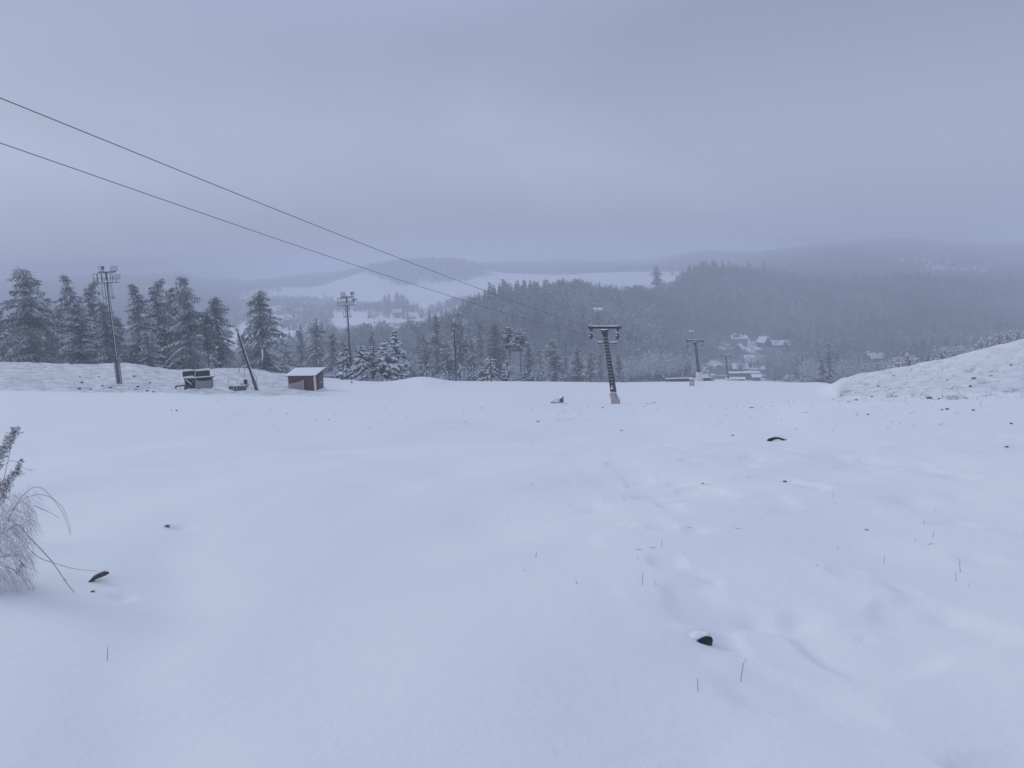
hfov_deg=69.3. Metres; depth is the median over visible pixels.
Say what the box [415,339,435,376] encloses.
spruce tree
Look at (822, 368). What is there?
spruce tree
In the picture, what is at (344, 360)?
spruce tree
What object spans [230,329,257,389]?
leaning mast
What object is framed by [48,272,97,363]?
spruce tree
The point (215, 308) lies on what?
spruce tree
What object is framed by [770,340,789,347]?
house
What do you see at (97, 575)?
bark piece
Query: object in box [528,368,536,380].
spruce tree
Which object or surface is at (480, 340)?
spruce tree
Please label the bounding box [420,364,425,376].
columnar bush
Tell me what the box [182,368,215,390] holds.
panel rack
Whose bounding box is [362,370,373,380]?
spruce tree
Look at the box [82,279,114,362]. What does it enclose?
spruce tree
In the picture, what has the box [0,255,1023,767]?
snowy ground
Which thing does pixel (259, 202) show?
haul rope
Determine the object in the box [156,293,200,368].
spruce tree
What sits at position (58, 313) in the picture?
spruce tree
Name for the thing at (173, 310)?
spruce tree
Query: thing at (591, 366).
spruce tree
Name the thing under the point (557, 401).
broken crate
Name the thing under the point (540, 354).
spruce tree
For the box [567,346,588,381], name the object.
spruce tree
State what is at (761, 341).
house
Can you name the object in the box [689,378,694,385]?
piste box
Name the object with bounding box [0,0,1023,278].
sky
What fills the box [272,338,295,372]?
spruce tree
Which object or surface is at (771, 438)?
buried log
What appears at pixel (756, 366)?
house
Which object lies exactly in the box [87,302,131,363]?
spruce tree
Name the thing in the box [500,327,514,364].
pine tree
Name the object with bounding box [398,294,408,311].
spruce tree
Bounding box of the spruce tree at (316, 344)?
[294,321,332,377]
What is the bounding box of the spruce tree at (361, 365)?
[347,343,374,380]
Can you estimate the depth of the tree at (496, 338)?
208.77 m
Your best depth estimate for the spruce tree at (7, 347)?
141.69 m
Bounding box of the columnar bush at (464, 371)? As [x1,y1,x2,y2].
[461,365,468,380]
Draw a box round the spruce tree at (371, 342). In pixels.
[366,332,378,351]
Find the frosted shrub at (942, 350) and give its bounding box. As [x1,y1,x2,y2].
[931,346,957,359]
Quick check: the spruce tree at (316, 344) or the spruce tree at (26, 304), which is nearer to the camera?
the spruce tree at (26, 304)
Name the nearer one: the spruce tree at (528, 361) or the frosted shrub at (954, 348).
the frosted shrub at (954, 348)
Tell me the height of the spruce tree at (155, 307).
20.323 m
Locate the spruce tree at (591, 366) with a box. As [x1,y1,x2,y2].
[584,351,598,381]
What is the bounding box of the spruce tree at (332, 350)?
[321,332,339,377]
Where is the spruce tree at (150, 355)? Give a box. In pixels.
[136,331,169,367]
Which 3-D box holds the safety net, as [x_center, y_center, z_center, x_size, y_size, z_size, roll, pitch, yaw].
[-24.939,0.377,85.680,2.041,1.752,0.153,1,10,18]
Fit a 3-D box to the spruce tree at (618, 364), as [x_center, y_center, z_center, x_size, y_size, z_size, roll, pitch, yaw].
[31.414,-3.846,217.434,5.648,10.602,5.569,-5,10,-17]
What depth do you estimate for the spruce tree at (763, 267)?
949.65 m
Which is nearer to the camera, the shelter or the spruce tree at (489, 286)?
the shelter
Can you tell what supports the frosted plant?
on the snowy ground at (362, 577)
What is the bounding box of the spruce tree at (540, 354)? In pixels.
[534,345,547,380]
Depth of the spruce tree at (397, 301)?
978.12 m
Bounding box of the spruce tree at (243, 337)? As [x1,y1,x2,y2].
[233,334,251,368]
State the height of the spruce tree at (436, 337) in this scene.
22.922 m
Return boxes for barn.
[731,363,748,370]
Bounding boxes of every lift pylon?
[588,308,620,403]
[686,330,703,380]
[720,349,730,380]
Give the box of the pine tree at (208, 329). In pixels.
[195,312,217,367]
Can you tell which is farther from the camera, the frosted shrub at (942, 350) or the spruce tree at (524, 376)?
the spruce tree at (524, 376)
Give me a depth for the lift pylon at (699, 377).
149.20 m
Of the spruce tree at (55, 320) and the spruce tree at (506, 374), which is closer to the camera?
the spruce tree at (506, 374)
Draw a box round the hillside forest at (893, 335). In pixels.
[0,260,1023,381]
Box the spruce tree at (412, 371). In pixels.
[406,357,419,377]
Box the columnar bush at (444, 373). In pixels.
[440,366,447,379]
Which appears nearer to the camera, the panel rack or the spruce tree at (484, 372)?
the panel rack
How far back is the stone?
5.09 m
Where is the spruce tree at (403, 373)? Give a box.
[388,355,410,379]
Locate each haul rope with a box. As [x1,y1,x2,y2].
[0,98,737,365]
[0,143,731,367]
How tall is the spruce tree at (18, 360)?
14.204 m
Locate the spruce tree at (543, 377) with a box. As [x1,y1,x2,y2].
[539,371,549,381]
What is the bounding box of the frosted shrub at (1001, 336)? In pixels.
[984,332,1014,345]
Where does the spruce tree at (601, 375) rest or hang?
on the snowy ground at (362, 577)
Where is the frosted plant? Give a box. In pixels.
[0,426,93,600]
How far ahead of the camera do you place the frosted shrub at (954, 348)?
99.11 m
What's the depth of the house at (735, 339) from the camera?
654.32 m
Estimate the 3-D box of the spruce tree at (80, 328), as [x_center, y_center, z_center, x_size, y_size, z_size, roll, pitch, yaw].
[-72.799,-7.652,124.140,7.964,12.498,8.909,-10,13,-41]
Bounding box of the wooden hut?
[285,367,325,390]
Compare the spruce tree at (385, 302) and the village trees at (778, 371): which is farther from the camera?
the spruce tree at (385, 302)
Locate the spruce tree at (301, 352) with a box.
[292,330,310,366]
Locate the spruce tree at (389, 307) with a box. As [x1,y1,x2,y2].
[386,293,394,313]
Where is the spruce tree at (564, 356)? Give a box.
[559,348,571,381]
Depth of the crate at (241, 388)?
77.74 m
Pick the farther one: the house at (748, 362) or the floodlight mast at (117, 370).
the house at (748, 362)
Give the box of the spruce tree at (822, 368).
[814,357,830,382]
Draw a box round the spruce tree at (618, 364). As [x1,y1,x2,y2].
[613,354,627,381]
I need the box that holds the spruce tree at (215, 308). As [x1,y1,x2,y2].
[188,296,238,367]
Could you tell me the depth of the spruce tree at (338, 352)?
165.37 m
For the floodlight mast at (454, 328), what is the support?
on the snowy ground at (362, 577)
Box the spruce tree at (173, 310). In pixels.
[157,285,205,369]
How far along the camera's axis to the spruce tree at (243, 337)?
158.29 m
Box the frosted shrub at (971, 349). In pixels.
[952,345,974,356]
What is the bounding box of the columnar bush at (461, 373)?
[457,364,462,380]
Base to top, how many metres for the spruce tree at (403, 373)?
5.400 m
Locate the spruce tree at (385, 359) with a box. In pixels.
[370,342,410,380]
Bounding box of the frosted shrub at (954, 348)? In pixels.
[946,346,967,356]
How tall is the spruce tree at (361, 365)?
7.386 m
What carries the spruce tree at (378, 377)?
on the snowy ground at (362, 577)
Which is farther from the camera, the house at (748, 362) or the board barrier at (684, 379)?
the house at (748, 362)
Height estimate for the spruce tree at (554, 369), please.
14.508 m
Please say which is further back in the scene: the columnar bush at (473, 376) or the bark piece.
the columnar bush at (473, 376)
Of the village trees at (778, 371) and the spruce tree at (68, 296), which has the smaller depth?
the spruce tree at (68, 296)
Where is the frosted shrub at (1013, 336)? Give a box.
[1000,329,1023,342]
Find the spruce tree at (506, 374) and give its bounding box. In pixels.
[499,360,515,380]
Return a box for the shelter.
[725,377,745,380]
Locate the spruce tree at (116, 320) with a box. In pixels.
[110,316,133,361]
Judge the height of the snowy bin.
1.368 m
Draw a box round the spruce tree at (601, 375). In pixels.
[596,351,608,381]
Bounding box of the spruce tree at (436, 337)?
[428,316,443,378]
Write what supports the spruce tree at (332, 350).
on the snowy ground at (362, 577)
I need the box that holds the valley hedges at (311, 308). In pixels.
[221,294,482,337]
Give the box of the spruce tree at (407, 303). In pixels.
[403,299,411,311]
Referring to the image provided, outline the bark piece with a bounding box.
[88,570,108,581]
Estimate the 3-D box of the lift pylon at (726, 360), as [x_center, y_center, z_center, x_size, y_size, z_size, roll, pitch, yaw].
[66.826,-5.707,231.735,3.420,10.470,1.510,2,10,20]
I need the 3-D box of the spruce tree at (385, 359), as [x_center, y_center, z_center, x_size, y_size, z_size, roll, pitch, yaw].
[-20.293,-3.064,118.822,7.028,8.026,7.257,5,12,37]
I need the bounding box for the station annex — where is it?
[750,374,761,380]
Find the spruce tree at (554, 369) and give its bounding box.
[541,339,567,381]
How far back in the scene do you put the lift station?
310.77 m
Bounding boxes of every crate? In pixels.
[227,379,246,391]
[551,396,566,403]
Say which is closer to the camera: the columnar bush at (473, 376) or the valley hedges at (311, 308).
the columnar bush at (473, 376)
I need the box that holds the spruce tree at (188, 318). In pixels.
[160,276,219,369]
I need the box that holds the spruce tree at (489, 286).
[486,282,492,295]
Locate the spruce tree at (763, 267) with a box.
[761,261,766,279]
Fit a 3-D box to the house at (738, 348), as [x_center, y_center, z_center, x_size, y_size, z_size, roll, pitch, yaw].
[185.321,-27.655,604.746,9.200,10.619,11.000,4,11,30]
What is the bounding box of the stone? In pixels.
[690,631,712,645]
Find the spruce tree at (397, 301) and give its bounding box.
[392,292,407,310]
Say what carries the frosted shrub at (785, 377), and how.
on the snowy ground at (362, 577)
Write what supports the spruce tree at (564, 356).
on the snowy ground at (362, 577)
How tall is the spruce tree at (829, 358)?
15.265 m
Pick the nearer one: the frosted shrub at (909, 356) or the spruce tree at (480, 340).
the frosted shrub at (909, 356)
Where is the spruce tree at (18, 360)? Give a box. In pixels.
[0,317,27,361]
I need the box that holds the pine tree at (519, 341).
[511,329,529,372]
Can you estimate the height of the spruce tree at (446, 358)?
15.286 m
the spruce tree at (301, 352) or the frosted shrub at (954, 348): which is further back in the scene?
the spruce tree at (301, 352)
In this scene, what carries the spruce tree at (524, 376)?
on the snowy ground at (362, 577)
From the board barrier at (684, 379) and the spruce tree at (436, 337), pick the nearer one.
the board barrier at (684, 379)
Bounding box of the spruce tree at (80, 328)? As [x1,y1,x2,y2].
[58,302,104,363]
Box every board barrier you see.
[665,377,690,381]
[703,377,710,380]
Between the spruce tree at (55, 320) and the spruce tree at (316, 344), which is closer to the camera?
the spruce tree at (55, 320)
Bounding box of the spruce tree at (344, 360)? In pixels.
[335,346,352,379]
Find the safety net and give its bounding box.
[288,380,303,389]
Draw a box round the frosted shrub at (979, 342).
[970,337,998,350]
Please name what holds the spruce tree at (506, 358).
on the snowy ground at (362, 577)
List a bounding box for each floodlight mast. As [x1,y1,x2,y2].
[93,265,121,383]
[337,291,356,379]
[451,319,457,380]
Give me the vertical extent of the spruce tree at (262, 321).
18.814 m
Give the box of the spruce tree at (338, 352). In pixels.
[333,341,345,377]
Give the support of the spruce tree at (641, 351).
on the snowy ground at (362, 577)
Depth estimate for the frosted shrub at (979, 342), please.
101.03 m
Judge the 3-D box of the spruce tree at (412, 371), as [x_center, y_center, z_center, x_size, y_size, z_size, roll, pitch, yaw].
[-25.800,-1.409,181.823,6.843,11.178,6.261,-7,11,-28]
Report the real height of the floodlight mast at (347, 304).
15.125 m
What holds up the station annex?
on the snowy ground at (362, 577)
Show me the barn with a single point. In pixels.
(735, 366)
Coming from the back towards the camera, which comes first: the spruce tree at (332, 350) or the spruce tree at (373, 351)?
the spruce tree at (332, 350)
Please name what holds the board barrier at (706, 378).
on the snowy ground at (362, 577)
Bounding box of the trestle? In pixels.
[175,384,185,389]
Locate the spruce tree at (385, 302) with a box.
[382,295,388,313]
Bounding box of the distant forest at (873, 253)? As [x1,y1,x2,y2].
[0,237,1023,327]
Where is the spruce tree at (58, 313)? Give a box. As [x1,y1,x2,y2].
[51,304,75,362]
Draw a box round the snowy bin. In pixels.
[339,373,343,379]
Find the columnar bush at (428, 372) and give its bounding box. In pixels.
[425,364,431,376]
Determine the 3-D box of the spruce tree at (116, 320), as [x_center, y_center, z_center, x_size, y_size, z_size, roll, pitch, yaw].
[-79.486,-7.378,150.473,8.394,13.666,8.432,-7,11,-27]
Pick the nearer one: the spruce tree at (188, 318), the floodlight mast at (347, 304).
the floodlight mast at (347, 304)
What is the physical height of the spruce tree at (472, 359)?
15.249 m
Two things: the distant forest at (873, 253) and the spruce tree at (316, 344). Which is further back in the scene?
the distant forest at (873, 253)
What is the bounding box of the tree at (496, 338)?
[485,324,505,378]
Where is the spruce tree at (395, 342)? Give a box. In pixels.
[388,330,412,377]
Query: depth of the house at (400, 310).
964.48 m
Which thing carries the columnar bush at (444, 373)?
on the snowy ground at (362, 577)
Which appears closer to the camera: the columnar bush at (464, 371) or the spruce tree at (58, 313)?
the columnar bush at (464, 371)
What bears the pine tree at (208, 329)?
on the snowy ground at (362, 577)
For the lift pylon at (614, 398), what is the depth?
75.92 m
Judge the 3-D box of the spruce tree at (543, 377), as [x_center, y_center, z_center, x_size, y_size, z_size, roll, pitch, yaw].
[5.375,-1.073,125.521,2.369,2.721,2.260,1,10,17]
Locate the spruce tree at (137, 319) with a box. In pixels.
[114,284,161,364]
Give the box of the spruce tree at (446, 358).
[433,341,460,380]
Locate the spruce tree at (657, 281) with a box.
[648,266,669,303]
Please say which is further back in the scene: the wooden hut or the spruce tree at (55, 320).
the spruce tree at (55, 320)
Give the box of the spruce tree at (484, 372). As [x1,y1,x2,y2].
[476,357,500,380]
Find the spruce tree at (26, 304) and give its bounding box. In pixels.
[0,265,85,363]
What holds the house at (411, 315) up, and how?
on the snowy ground at (362, 577)
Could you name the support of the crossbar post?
on the snowy ground at (362, 577)
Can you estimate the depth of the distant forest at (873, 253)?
1688.84 m
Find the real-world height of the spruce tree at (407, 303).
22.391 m
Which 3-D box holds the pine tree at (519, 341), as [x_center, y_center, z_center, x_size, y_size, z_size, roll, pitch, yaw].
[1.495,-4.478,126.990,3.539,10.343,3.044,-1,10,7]
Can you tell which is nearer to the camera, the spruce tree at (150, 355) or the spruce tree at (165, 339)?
the spruce tree at (150, 355)
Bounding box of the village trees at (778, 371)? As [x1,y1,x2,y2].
[721,328,810,381]
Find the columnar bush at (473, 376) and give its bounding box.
[471,366,475,380]
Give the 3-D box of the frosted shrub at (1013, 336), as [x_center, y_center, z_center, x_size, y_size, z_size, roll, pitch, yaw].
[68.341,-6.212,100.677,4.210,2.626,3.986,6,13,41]
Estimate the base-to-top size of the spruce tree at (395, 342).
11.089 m
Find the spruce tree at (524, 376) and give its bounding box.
[518,366,529,380]
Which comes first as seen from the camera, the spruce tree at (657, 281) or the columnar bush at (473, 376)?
the columnar bush at (473, 376)
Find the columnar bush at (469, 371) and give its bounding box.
[467,366,470,380]
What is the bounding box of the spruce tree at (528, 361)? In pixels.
[518,340,538,378]
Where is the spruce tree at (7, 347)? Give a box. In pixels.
[0,310,24,361]
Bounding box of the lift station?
[726,371,760,379]
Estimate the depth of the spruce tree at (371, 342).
175.25 m
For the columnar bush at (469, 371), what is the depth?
123.20 m
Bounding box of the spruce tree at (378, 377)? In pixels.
[373,372,382,380]
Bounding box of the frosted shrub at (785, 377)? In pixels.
[782,375,797,381]
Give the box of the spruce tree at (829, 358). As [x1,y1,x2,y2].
[823,342,835,383]
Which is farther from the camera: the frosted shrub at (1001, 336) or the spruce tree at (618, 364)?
the spruce tree at (618, 364)
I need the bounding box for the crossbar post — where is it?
[486,354,496,380]
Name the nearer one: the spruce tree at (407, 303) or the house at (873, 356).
the house at (873, 356)
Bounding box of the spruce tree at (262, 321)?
[236,289,304,372]
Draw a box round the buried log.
[766,436,787,440]
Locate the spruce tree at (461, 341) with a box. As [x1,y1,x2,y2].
[434,312,479,380]
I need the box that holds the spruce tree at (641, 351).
[638,344,645,375]
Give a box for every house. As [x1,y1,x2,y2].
[392,309,402,315]
[404,312,415,318]
[729,333,747,346]
[732,343,745,354]
[743,354,761,366]
[752,359,761,367]
[756,336,770,347]
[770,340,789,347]
[865,352,883,360]
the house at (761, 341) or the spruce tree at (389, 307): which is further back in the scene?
the spruce tree at (389, 307)
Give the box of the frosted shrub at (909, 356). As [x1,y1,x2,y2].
[886,352,922,368]
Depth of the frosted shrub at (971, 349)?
100.83 m
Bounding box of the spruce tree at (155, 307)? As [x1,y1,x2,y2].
[133,277,182,368]
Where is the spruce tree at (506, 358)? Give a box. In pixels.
[497,328,515,375]
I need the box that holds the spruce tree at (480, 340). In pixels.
[472,323,488,377]
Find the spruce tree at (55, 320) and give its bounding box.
[32,297,69,361]
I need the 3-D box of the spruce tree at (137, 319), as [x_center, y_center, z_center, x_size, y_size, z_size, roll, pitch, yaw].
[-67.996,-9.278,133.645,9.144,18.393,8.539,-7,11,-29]
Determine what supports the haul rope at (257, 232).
attached to the lift pylon at (614, 398)
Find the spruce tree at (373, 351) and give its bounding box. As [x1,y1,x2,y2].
[369,346,377,366]
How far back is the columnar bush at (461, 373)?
123.17 m
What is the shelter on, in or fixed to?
on the snowy ground at (362, 577)
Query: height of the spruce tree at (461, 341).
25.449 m
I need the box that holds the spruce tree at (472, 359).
[463,339,481,380]

